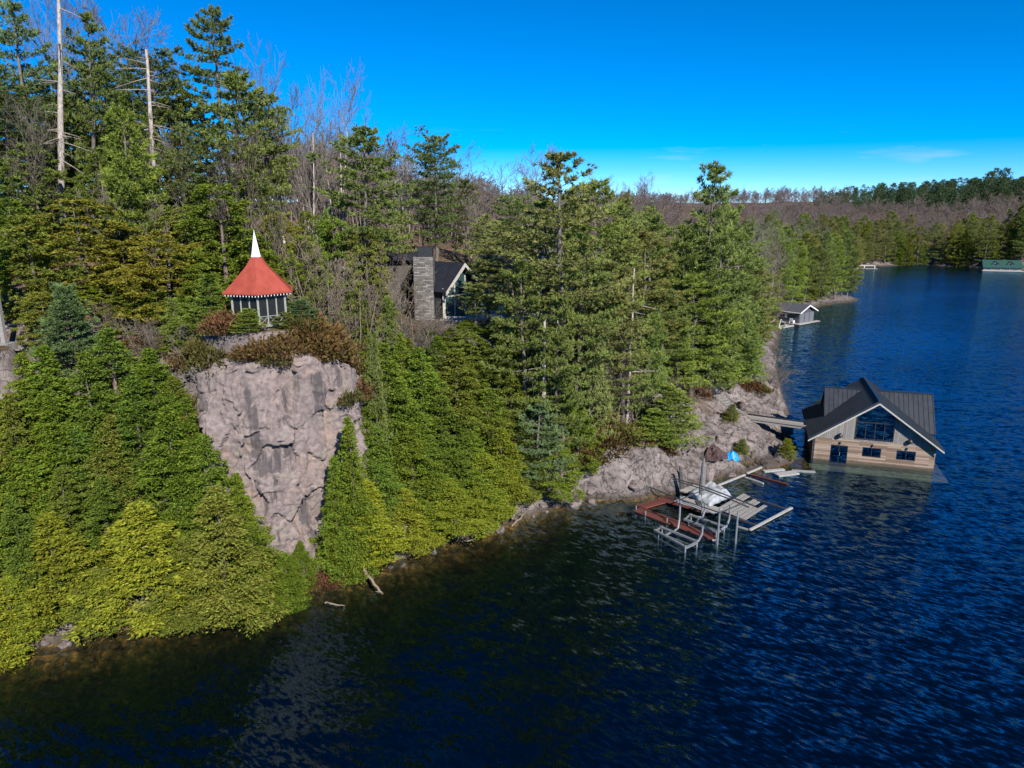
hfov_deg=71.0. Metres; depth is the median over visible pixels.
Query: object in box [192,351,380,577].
cliff
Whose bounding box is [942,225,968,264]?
cedar tree
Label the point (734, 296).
pine tree
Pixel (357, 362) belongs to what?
heath shrub
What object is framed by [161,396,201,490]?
cedar tree
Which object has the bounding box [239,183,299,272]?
bare shrub
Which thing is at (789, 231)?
pine tree
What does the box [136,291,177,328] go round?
cedar tree
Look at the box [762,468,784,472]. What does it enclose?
float block
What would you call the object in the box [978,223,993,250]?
cedar tree
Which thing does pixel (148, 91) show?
dead tree
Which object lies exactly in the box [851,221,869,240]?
cedar tree
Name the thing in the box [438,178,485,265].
pine tree
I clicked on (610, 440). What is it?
heath shrub
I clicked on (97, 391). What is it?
cedar tree
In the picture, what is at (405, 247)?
pine tree
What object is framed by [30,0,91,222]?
dead tree
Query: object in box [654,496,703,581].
boat lift
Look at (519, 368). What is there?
cedar tree
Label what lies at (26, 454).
cedar tree
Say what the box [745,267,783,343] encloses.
pine tree
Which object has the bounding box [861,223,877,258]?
cedar tree
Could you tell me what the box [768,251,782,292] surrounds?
bare tree
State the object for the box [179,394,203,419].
heath shrub
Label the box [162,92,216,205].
pine tree
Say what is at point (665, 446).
heath shrub
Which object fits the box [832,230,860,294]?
pine tree
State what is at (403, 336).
bare shrub
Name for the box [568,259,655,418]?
pine tree
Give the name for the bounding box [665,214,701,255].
bare tree
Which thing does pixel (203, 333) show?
heath shrub
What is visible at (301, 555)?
cedar tree
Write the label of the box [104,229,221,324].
cedar tree
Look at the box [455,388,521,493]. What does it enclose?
cedar tree
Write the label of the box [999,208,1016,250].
pine tree
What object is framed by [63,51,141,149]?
pine tree
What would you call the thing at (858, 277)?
pine tree
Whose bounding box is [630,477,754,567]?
canopy frame
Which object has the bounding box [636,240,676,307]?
pine tree
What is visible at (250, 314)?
young pine
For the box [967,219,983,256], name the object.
pine tree
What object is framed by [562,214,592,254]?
cedar tree
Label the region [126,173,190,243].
cedar tree
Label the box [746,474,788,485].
loose plank
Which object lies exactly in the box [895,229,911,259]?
cedar tree
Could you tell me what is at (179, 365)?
heath shrub
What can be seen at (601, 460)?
heath shrub
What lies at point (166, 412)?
cedar tree
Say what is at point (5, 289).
cedar tree
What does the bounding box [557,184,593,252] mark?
pine tree
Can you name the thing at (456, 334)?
bare shrub
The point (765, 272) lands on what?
young pine
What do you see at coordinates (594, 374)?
bare tree
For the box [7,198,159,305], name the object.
cedar tree
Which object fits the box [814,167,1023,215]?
pine wood
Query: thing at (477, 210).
bare tree
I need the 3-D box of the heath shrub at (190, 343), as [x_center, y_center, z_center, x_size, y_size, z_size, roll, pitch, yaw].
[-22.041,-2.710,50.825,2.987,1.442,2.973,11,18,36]
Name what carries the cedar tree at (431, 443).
on the terrain
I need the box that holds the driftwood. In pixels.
[511,508,531,526]
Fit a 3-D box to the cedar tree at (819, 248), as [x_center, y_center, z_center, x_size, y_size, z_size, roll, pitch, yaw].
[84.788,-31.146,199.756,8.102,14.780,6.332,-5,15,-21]
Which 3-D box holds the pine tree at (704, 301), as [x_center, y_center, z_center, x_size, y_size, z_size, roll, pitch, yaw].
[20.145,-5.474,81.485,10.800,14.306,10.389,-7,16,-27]
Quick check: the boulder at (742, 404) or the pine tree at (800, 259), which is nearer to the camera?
the boulder at (742, 404)
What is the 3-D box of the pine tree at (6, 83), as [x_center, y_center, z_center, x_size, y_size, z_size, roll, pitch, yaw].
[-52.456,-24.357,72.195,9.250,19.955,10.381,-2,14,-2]
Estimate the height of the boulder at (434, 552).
0.396 m
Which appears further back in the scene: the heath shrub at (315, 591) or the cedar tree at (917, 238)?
the cedar tree at (917, 238)
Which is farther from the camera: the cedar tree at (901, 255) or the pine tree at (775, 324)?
the cedar tree at (901, 255)
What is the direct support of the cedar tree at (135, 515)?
on the terrain
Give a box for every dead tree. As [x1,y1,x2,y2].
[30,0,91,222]
[114,49,176,208]
[516,317,545,470]
[609,268,657,422]
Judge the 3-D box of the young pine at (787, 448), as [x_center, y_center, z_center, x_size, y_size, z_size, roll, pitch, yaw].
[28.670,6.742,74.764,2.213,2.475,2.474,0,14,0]
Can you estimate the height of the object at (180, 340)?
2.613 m
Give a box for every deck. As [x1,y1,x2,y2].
[674,466,761,514]
[719,493,792,554]
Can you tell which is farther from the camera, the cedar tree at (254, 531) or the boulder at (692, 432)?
the boulder at (692, 432)
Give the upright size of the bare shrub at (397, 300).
7.140 m
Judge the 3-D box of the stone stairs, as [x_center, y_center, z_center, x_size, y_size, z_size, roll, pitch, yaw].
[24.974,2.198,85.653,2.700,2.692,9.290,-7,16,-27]
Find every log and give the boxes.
[325,601,344,605]
[363,568,383,594]
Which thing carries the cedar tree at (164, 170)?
on the terrain
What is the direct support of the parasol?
on the deck at (687, 490)
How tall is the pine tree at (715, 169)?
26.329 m
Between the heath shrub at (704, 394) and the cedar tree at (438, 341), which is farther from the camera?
the heath shrub at (704, 394)
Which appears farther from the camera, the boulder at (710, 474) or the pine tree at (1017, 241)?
the pine tree at (1017, 241)
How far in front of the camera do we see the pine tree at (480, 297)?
65.68 m
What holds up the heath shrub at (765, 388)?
on the terrain
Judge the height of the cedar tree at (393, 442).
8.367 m
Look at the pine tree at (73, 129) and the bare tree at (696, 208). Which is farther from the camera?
the bare tree at (696, 208)
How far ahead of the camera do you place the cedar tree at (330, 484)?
50.17 m
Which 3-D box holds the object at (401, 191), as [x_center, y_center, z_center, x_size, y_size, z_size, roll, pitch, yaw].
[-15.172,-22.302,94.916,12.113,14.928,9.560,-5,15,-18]
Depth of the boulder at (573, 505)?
63.89 m
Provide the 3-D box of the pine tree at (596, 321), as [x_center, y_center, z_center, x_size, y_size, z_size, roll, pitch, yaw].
[6.096,-3.411,64.806,7.745,20.519,7.485,6,15,24]
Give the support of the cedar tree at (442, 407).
on the terrain
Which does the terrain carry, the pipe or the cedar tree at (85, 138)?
the cedar tree at (85, 138)
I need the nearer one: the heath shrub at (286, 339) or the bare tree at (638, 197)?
the heath shrub at (286, 339)
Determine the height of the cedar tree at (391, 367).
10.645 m
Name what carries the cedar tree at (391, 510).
on the terrain
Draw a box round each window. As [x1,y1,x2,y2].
[446,271,475,315]
[485,290,498,311]
[778,312,786,317]
[855,405,896,441]
[862,447,880,457]
[896,450,915,460]
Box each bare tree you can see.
[0,0,100,149]
[0,85,62,212]
[1,0,87,153]
[11,112,66,238]
[45,0,169,132]
[104,109,179,243]
[113,7,183,137]
[127,41,192,147]
[153,125,205,234]
[205,137,243,256]
[211,61,296,246]
[222,125,271,233]
[240,101,305,257]
[265,83,325,210]
[297,97,358,261]
[328,149,373,232]
[366,119,420,240]
[395,137,438,247]
[400,165,451,246]
[432,142,494,257]
[436,167,464,258]
[459,198,488,253]
[474,160,534,245]
[503,143,565,248]
[516,157,550,231]
[526,195,563,253]
[573,334,611,422]
[579,174,627,251]
[600,183,652,233]
[619,179,659,228]
[632,171,673,237]
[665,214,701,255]
[678,188,716,255]
[734,214,776,272]
[737,213,787,294]
[742,226,784,283]
[752,242,799,317]
[753,252,777,354]
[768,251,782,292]
[777,215,804,239]
[805,218,829,239]
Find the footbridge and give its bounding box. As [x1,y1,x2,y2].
[748,414,805,428]
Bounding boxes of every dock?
[634,496,715,545]
[775,319,793,330]
[850,265,876,268]
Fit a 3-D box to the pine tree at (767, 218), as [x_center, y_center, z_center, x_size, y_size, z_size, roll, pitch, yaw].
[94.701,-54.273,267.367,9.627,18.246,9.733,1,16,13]
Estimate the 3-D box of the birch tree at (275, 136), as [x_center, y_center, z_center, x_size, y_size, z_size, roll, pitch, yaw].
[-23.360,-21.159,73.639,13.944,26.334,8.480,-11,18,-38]
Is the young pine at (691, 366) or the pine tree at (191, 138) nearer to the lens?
the young pine at (691, 366)
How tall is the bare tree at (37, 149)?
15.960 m
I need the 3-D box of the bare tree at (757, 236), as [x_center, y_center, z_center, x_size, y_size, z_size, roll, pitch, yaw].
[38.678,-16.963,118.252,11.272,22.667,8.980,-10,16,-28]
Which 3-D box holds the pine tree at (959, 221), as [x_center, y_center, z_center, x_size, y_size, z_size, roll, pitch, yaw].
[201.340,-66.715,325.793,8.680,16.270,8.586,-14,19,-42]
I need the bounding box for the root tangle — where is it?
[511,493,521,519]
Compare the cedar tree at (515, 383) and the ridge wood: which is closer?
the cedar tree at (515, 383)
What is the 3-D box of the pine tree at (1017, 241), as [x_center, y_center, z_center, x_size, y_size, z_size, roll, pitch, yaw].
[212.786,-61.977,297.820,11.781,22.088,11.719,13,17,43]
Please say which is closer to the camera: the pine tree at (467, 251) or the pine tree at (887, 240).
the pine tree at (467, 251)
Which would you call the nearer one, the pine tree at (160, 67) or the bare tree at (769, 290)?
the pine tree at (160, 67)
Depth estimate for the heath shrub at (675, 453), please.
68.63 m
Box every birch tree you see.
[217,32,340,247]
[272,60,384,266]
[278,67,335,249]
[304,103,366,303]
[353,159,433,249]
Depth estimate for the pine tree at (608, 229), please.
67.48 m
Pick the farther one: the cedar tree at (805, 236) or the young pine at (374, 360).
the cedar tree at (805, 236)
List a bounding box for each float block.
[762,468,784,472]
[773,470,799,476]
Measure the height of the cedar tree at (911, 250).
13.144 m
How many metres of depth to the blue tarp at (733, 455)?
72.33 m
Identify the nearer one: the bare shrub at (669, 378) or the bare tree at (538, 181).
the bare shrub at (669, 378)
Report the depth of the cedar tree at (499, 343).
64.29 m
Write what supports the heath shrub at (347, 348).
on the terrain
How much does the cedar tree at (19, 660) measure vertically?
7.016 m
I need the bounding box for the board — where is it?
[679,466,684,488]
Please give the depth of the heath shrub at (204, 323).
50.32 m
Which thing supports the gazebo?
on the terrain
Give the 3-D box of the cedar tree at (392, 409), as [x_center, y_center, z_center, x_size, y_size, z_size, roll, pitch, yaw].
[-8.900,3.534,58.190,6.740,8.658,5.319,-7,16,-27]
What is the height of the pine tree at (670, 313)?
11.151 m
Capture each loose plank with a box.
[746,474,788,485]
[792,469,815,472]
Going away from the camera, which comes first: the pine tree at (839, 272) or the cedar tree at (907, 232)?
the pine tree at (839, 272)
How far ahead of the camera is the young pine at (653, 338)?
71.08 m
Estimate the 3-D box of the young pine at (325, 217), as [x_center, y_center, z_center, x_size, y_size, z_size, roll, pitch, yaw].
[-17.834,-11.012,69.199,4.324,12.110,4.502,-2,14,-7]
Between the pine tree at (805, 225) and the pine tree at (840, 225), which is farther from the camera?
the pine tree at (840, 225)
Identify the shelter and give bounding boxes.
[0,299,18,349]
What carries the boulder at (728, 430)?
on the terrain
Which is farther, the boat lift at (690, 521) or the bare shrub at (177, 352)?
the boat lift at (690, 521)
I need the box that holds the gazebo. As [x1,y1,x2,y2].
[222,233,292,329]
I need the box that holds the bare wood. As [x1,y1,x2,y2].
[753,188,1023,248]
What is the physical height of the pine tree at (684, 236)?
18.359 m
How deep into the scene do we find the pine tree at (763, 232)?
180.82 m
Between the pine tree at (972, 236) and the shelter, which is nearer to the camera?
the shelter
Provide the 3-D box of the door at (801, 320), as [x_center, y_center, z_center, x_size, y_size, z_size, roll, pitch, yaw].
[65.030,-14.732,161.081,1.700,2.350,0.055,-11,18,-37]
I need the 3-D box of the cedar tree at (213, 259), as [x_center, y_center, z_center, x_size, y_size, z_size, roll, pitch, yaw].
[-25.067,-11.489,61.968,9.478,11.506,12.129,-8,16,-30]
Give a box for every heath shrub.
[117,334,149,354]
[145,338,181,354]
[159,349,189,371]
[176,340,231,374]
[177,336,214,356]
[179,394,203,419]
[192,308,235,334]
[197,305,267,335]
[198,324,228,335]
[225,343,265,362]
[227,333,286,362]
[254,329,314,359]
[254,348,293,367]
[278,312,320,333]
[287,306,318,327]
[287,311,351,348]
[295,330,341,356]
[299,582,322,597]
[307,570,337,593]
[312,333,365,365]
[319,573,344,590]
[336,383,374,408]
[339,356,366,372]
[339,361,362,375]
[352,376,384,401]
[567,442,594,462]
[567,443,611,469]
[583,418,621,446]
[584,424,630,460]
[604,417,645,448]
[628,424,661,447]
[655,435,674,452]
[660,443,679,456]
[692,386,713,398]
[740,380,762,391]
[752,383,773,395]
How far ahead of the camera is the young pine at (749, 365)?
90.63 m
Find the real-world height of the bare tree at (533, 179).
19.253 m
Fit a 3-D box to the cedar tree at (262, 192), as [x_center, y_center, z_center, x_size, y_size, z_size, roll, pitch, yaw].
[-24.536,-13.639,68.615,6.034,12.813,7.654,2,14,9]
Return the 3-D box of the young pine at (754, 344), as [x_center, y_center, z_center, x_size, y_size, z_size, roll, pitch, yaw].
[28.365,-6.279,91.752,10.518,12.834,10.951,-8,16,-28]
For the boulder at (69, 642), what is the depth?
43.75 m
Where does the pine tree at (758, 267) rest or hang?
on the terrain
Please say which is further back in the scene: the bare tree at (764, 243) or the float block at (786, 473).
the bare tree at (764, 243)
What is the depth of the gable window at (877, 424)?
72.84 m
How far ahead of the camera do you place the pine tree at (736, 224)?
97.30 m
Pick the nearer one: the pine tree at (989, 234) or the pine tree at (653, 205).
the pine tree at (653, 205)
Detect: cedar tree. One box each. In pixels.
[0,142,89,258]
[0,154,55,213]
[0,157,31,263]
[0,197,58,280]
[0,213,96,320]
[0,389,62,525]
[0,393,69,524]
[0,447,88,565]
[0,471,44,587]
[0,496,82,608]
[0,511,131,629]
[0,575,65,661]
[0,584,33,674]
[2,352,72,473]
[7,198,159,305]
[10,291,77,347]
[14,392,120,532]
[16,345,102,488]
[24,156,88,214]
[26,426,131,551]
[28,465,118,581]
[32,94,103,233]
[42,328,158,438]
[45,350,148,501]
[52,590,94,624]
[54,133,118,237]
[56,501,228,646]
[57,568,140,638]
[65,281,132,320]
[66,152,139,255]
[74,475,151,583]
[77,115,149,239]
[80,413,166,516]
[85,239,161,293]
[85,375,194,499]
[96,88,180,239]
[96,286,163,335]
[103,201,182,270]
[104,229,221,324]
[110,348,194,424]
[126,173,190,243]
[131,404,228,581]
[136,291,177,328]
[137,153,219,245]
[138,536,234,638]
[141,78,222,243]
[144,207,230,288]
[147,375,201,440]
[152,468,217,568]
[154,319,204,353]
[154,484,293,639]
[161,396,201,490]
[167,433,249,589]
[169,182,278,312]
[173,263,227,336]
[179,163,244,271]
[182,175,253,242]
[213,576,272,628]
[214,472,278,567]
[217,522,307,626]
[220,171,284,283]
[220,227,288,308]
[235,211,322,303]
[268,552,317,617]
[271,312,293,329]
[276,257,323,311]
[278,234,344,328]
[283,209,336,316]
[290,541,322,586]
[298,217,380,328]
[304,465,376,577]
[315,455,364,586]
[323,416,387,586]
[327,478,417,570]
[338,289,373,374]
[339,439,363,517]
[340,231,402,333]
[355,420,385,495]
[360,365,411,464]
[361,425,418,514]
[369,342,436,472]
[371,501,428,560]
[380,376,433,482]
[383,332,432,420]
[389,423,449,513]
[390,347,457,466]
[390,487,451,558]
[396,337,427,380]
[403,394,481,498]
[403,435,468,503]
[405,500,458,544]
[407,477,505,543]
[411,335,466,395]
[413,328,447,345]
[426,348,513,440]
[437,326,469,347]
[445,331,500,390]
[448,415,505,505]
[449,452,520,533]
[451,367,495,425]
[455,319,485,333]
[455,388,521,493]
[463,340,521,384]
[473,427,540,508]
[479,340,526,380]
[480,368,540,449]
[482,318,523,340]
[497,345,539,388]
[507,441,561,502]
[532,349,586,456]
[533,443,585,503]
[558,406,605,474]
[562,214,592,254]
[744,315,765,373]
[770,213,785,247]
[776,235,796,285]
[793,248,820,300]
[794,213,813,230]
[798,213,814,235]
[798,232,818,263]
[801,247,822,294]
[808,245,829,295]
[815,214,827,231]
[822,216,839,239]
[838,215,853,238]
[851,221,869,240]
[852,226,866,256]
[857,216,871,255]
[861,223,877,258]
[882,231,907,265]
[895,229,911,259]
[898,236,915,264]
[904,226,930,264]
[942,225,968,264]
[944,224,960,258]
[951,234,976,266]
[955,213,981,251]
[966,218,986,249]
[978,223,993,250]
[991,222,1016,259]
[1005,203,1023,250]
[1009,208,1023,251]
[1009,211,1023,254]
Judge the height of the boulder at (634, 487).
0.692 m
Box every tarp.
[689,480,730,506]
[726,451,738,460]
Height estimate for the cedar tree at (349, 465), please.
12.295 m
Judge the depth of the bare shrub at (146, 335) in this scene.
52.29 m
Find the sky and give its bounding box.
[0,0,1023,202]
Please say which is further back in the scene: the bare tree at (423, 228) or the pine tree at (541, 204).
the bare tree at (423, 228)
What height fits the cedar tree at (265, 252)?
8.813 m
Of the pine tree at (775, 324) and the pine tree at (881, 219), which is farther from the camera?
the pine tree at (881, 219)
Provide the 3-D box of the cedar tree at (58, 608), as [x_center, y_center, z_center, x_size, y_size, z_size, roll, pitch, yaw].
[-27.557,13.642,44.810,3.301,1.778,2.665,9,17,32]
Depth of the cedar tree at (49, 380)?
47.30 m
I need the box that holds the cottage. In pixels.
[812,279,845,295]
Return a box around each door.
[799,313,803,322]
[804,312,808,321]
[809,311,813,320]
[829,445,847,463]
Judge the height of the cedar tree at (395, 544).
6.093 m
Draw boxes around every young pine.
[24,281,134,383]
[76,101,185,260]
[154,297,198,343]
[171,272,231,327]
[225,308,267,332]
[287,298,331,323]
[312,206,346,323]
[362,326,397,481]
[376,292,399,372]
[515,324,546,414]
[572,325,616,442]
[581,368,633,434]
[612,190,634,237]
[619,309,670,416]
[626,408,679,445]
[634,233,665,326]
[634,383,711,449]
[652,322,711,392]
[669,227,703,300]
[695,320,751,387]
[716,287,771,377]
[718,337,771,382]
[720,404,740,422]
[733,439,754,456]
[745,319,766,369]
[756,246,778,326]
[778,438,798,459]
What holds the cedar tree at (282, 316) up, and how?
on the terrain
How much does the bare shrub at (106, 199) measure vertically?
8.750 m
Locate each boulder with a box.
[40,639,50,646]
[57,642,68,649]
[61,639,72,646]
[431,548,437,555]
[496,527,504,533]
[539,503,546,509]
[566,501,578,510]
[587,487,597,494]
[588,498,597,505]
[628,484,638,490]
[686,428,697,435]
[705,468,714,481]
[713,406,721,412]
[715,434,726,443]
[724,428,731,433]
[727,473,736,476]
[727,486,745,498]
[737,401,748,408]
[747,431,760,443]
[751,490,766,499]
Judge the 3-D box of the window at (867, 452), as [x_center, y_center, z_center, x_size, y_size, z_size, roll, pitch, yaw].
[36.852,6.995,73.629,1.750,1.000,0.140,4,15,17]
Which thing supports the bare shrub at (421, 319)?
on the terrain
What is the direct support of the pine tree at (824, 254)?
on the terrain
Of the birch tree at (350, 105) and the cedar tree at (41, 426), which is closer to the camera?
the cedar tree at (41, 426)
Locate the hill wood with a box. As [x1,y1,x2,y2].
[555,186,855,230]
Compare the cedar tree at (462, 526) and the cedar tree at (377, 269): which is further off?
the cedar tree at (377, 269)
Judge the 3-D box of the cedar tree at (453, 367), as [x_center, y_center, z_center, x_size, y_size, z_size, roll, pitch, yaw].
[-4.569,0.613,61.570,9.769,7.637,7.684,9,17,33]
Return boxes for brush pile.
[704,445,727,461]
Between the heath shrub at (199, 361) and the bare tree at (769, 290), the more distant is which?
the bare tree at (769, 290)
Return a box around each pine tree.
[0,0,76,208]
[0,51,47,233]
[0,69,31,196]
[0,79,58,224]
[0,82,68,198]
[13,55,102,180]
[41,93,106,191]
[42,10,128,218]
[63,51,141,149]
[87,95,139,207]
[100,40,196,182]
[161,105,253,271]
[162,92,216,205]
[177,4,247,257]
[186,69,295,252]
[225,85,302,268]
[304,123,418,297]
[352,194,416,263]
[402,124,469,260]
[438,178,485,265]
[456,285,491,331]
[457,214,523,274]
[461,223,556,343]
[464,251,507,329]
[477,257,568,437]
[487,193,549,250]
[490,150,629,437]
[512,399,578,498]
[515,198,578,324]
[524,294,595,499]
[525,371,595,488]
[544,230,625,442]
[549,178,649,347]
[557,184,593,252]
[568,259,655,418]
[576,216,660,377]
[596,193,618,240]
[596,196,646,291]
[601,205,648,331]
[601,300,662,421]
[610,229,691,372]
[622,222,676,326]
[623,213,683,344]
[627,288,705,386]
[636,206,668,310]
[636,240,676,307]
[638,200,662,232]
[642,223,720,373]
[662,160,755,367]
[662,273,744,394]
[667,229,687,286]
[681,234,756,395]
[692,205,767,327]
[712,214,753,284]
[717,231,780,322]
[735,247,767,296]
[736,256,768,348]
[739,262,783,335]
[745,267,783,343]
[747,224,766,246]
[748,285,772,351]
[755,221,778,273]
[764,214,777,240]
[765,249,781,297]
[766,219,787,283]
[767,241,786,305]
[770,209,783,225]
[774,246,794,300]
[775,240,803,301]
[776,225,798,285]
[779,241,813,302]
[781,239,811,300]
[789,227,806,249]
[793,245,824,303]
[798,222,808,242]
[801,231,812,247]
[806,233,822,246]
[807,238,821,254]
[811,250,835,301]
[812,227,822,245]
[812,231,841,296]
[819,219,842,246]
[824,233,848,298]
[832,221,847,260]
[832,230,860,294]
[838,240,863,295]
[842,236,864,295]
[848,224,864,254]
[858,235,868,260]
[860,232,875,263]
[864,219,885,263]
[872,218,886,248]
[872,226,888,259]
[874,220,897,262]
[884,210,897,246]
[884,211,900,247]
[886,220,906,258]
[894,214,918,249]
[905,231,916,256]
[921,223,946,261]
[930,231,951,262]
[935,223,953,254]
[949,219,965,247]
[958,226,977,257]
[964,214,974,235]
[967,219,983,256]
[973,214,1001,260]
[983,221,1004,259]
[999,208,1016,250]
[1010,215,1023,259]
[1011,216,1023,259]
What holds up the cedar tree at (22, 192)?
on the terrain
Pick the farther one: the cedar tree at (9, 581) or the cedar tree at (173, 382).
the cedar tree at (173, 382)
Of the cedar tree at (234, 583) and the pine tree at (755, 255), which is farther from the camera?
the pine tree at (755, 255)
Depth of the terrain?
53.42 m
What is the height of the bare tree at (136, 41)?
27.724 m
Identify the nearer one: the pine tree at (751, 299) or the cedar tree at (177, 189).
the cedar tree at (177, 189)
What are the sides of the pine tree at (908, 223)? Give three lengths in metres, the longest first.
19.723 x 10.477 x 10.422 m
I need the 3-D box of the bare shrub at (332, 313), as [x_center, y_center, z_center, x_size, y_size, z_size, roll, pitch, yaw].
[-14.326,-4.074,57.162,4.385,8.453,3.740,-6,15,-24]
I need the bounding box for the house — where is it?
[359,245,601,327]
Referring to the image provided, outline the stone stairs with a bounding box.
[714,386,748,415]
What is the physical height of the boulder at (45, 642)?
0.388 m
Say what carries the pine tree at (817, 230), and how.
on the terrain
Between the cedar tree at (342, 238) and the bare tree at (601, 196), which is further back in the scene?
the bare tree at (601, 196)
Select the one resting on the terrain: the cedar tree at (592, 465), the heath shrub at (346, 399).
the cedar tree at (592, 465)
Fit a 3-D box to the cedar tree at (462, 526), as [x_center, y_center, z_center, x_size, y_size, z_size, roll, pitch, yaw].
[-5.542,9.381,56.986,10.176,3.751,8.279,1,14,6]
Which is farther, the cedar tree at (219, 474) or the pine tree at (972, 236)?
the pine tree at (972, 236)
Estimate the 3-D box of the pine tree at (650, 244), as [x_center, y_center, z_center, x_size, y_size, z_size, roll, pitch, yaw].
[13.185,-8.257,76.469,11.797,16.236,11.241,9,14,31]
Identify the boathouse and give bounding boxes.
[771,301,819,328]
[802,376,947,482]
[977,260,1023,273]
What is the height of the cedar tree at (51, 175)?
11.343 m
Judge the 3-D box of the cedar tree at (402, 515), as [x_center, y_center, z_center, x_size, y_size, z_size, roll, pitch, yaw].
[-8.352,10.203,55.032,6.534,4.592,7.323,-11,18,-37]
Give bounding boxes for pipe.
[745,477,763,483]
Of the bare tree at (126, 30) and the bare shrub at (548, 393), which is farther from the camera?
the bare tree at (126, 30)
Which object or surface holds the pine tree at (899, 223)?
on the terrain
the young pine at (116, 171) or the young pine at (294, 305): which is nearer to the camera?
the young pine at (294, 305)
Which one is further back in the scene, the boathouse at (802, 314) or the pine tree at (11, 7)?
the boathouse at (802, 314)
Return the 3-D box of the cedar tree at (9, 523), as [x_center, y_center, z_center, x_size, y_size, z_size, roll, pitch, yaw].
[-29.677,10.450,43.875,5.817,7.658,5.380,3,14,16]
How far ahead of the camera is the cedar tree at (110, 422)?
47.51 m
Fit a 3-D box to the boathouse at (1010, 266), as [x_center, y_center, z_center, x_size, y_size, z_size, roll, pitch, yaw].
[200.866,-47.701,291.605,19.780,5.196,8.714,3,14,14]
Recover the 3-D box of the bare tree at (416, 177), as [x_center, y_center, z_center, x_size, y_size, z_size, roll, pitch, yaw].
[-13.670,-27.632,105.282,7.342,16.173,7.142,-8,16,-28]
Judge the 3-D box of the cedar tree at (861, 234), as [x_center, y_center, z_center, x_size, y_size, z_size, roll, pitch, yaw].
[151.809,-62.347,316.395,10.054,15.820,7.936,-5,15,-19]
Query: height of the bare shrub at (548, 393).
8.776 m
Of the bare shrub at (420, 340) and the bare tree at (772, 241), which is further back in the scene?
the bare tree at (772, 241)
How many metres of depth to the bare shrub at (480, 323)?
66.81 m
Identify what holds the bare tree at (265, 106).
on the terrain
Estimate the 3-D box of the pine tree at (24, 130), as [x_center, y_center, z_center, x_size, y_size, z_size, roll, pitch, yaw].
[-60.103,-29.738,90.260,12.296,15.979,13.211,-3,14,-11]
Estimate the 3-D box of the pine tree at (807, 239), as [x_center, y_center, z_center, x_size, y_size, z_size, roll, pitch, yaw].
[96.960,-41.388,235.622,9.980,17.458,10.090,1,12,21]
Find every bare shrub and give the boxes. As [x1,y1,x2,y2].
[75,178,137,260]
[80,297,116,344]
[110,313,155,359]
[122,318,170,360]
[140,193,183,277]
[166,321,197,363]
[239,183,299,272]
[269,213,308,298]
[280,225,354,324]
[288,240,334,313]
[294,203,343,306]
[306,281,359,350]
[322,245,399,365]
[351,281,418,339]
[354,241,413,318]
[378,322,419,355]
[381,257,436,332]
[395,293,441,367]
[406,318,453,334]
[413,333,441,352]
[415,310,465,363]
[417,317,458,328]
[422,322,462,333]
[432,322,474,346]
[460,317,500,328]
[523,362,575,427]
[572,358,613,396]
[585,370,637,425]
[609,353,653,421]
[645,368,682,385]
[681,381,714,398]
[738,374,782,386]
[759,350,792,381]
[767,366,806,388]
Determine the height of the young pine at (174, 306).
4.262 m
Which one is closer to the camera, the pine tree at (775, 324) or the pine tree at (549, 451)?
the pine tree at (549, 451)
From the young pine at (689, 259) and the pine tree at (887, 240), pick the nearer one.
the young pine at (689, 259)
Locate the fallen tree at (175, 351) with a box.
[166,344,185,355]
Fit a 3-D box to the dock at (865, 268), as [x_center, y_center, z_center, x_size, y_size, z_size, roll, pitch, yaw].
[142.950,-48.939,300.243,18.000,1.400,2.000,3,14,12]
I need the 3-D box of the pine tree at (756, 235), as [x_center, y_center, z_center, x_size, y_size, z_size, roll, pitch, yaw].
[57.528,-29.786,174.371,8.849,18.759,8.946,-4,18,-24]
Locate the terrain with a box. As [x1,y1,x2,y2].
[0,198,1023,767]
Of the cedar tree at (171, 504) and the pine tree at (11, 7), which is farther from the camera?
the pine tree at (11, 7)
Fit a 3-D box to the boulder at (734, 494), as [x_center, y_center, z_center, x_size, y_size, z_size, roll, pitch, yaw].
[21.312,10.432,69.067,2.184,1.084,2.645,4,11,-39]
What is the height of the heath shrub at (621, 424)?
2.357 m
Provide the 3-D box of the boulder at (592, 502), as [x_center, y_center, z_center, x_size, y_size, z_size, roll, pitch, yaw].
[7.280,10.684,64.907,0.897,0.605,1.090,-1,14,-2]
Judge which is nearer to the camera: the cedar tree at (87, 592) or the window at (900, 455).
the cedar tree at (87, 592)
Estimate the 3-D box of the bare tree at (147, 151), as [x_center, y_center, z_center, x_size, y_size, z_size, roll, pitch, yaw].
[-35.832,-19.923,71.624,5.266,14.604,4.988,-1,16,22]
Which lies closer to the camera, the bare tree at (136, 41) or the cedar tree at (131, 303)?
the cedar tree at (131, 303)
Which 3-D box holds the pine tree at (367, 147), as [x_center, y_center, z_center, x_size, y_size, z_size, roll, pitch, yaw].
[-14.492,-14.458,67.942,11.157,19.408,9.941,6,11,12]
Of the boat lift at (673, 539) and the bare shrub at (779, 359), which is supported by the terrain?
the bare shrub at (779, 359)
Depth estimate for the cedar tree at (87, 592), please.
43.69 m
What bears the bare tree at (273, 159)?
on the terrain
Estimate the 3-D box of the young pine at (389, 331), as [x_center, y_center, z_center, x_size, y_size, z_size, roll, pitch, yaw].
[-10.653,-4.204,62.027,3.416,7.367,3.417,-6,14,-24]
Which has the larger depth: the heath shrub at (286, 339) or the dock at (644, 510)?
the dock at (644, 510)
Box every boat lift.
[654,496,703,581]
[683,503,730,565]
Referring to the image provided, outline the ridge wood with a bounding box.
[214,124,689,246]
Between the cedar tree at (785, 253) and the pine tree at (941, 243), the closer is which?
the cedar tree at (785, 253)
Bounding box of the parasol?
[695,458,706,504]
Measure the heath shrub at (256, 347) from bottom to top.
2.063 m

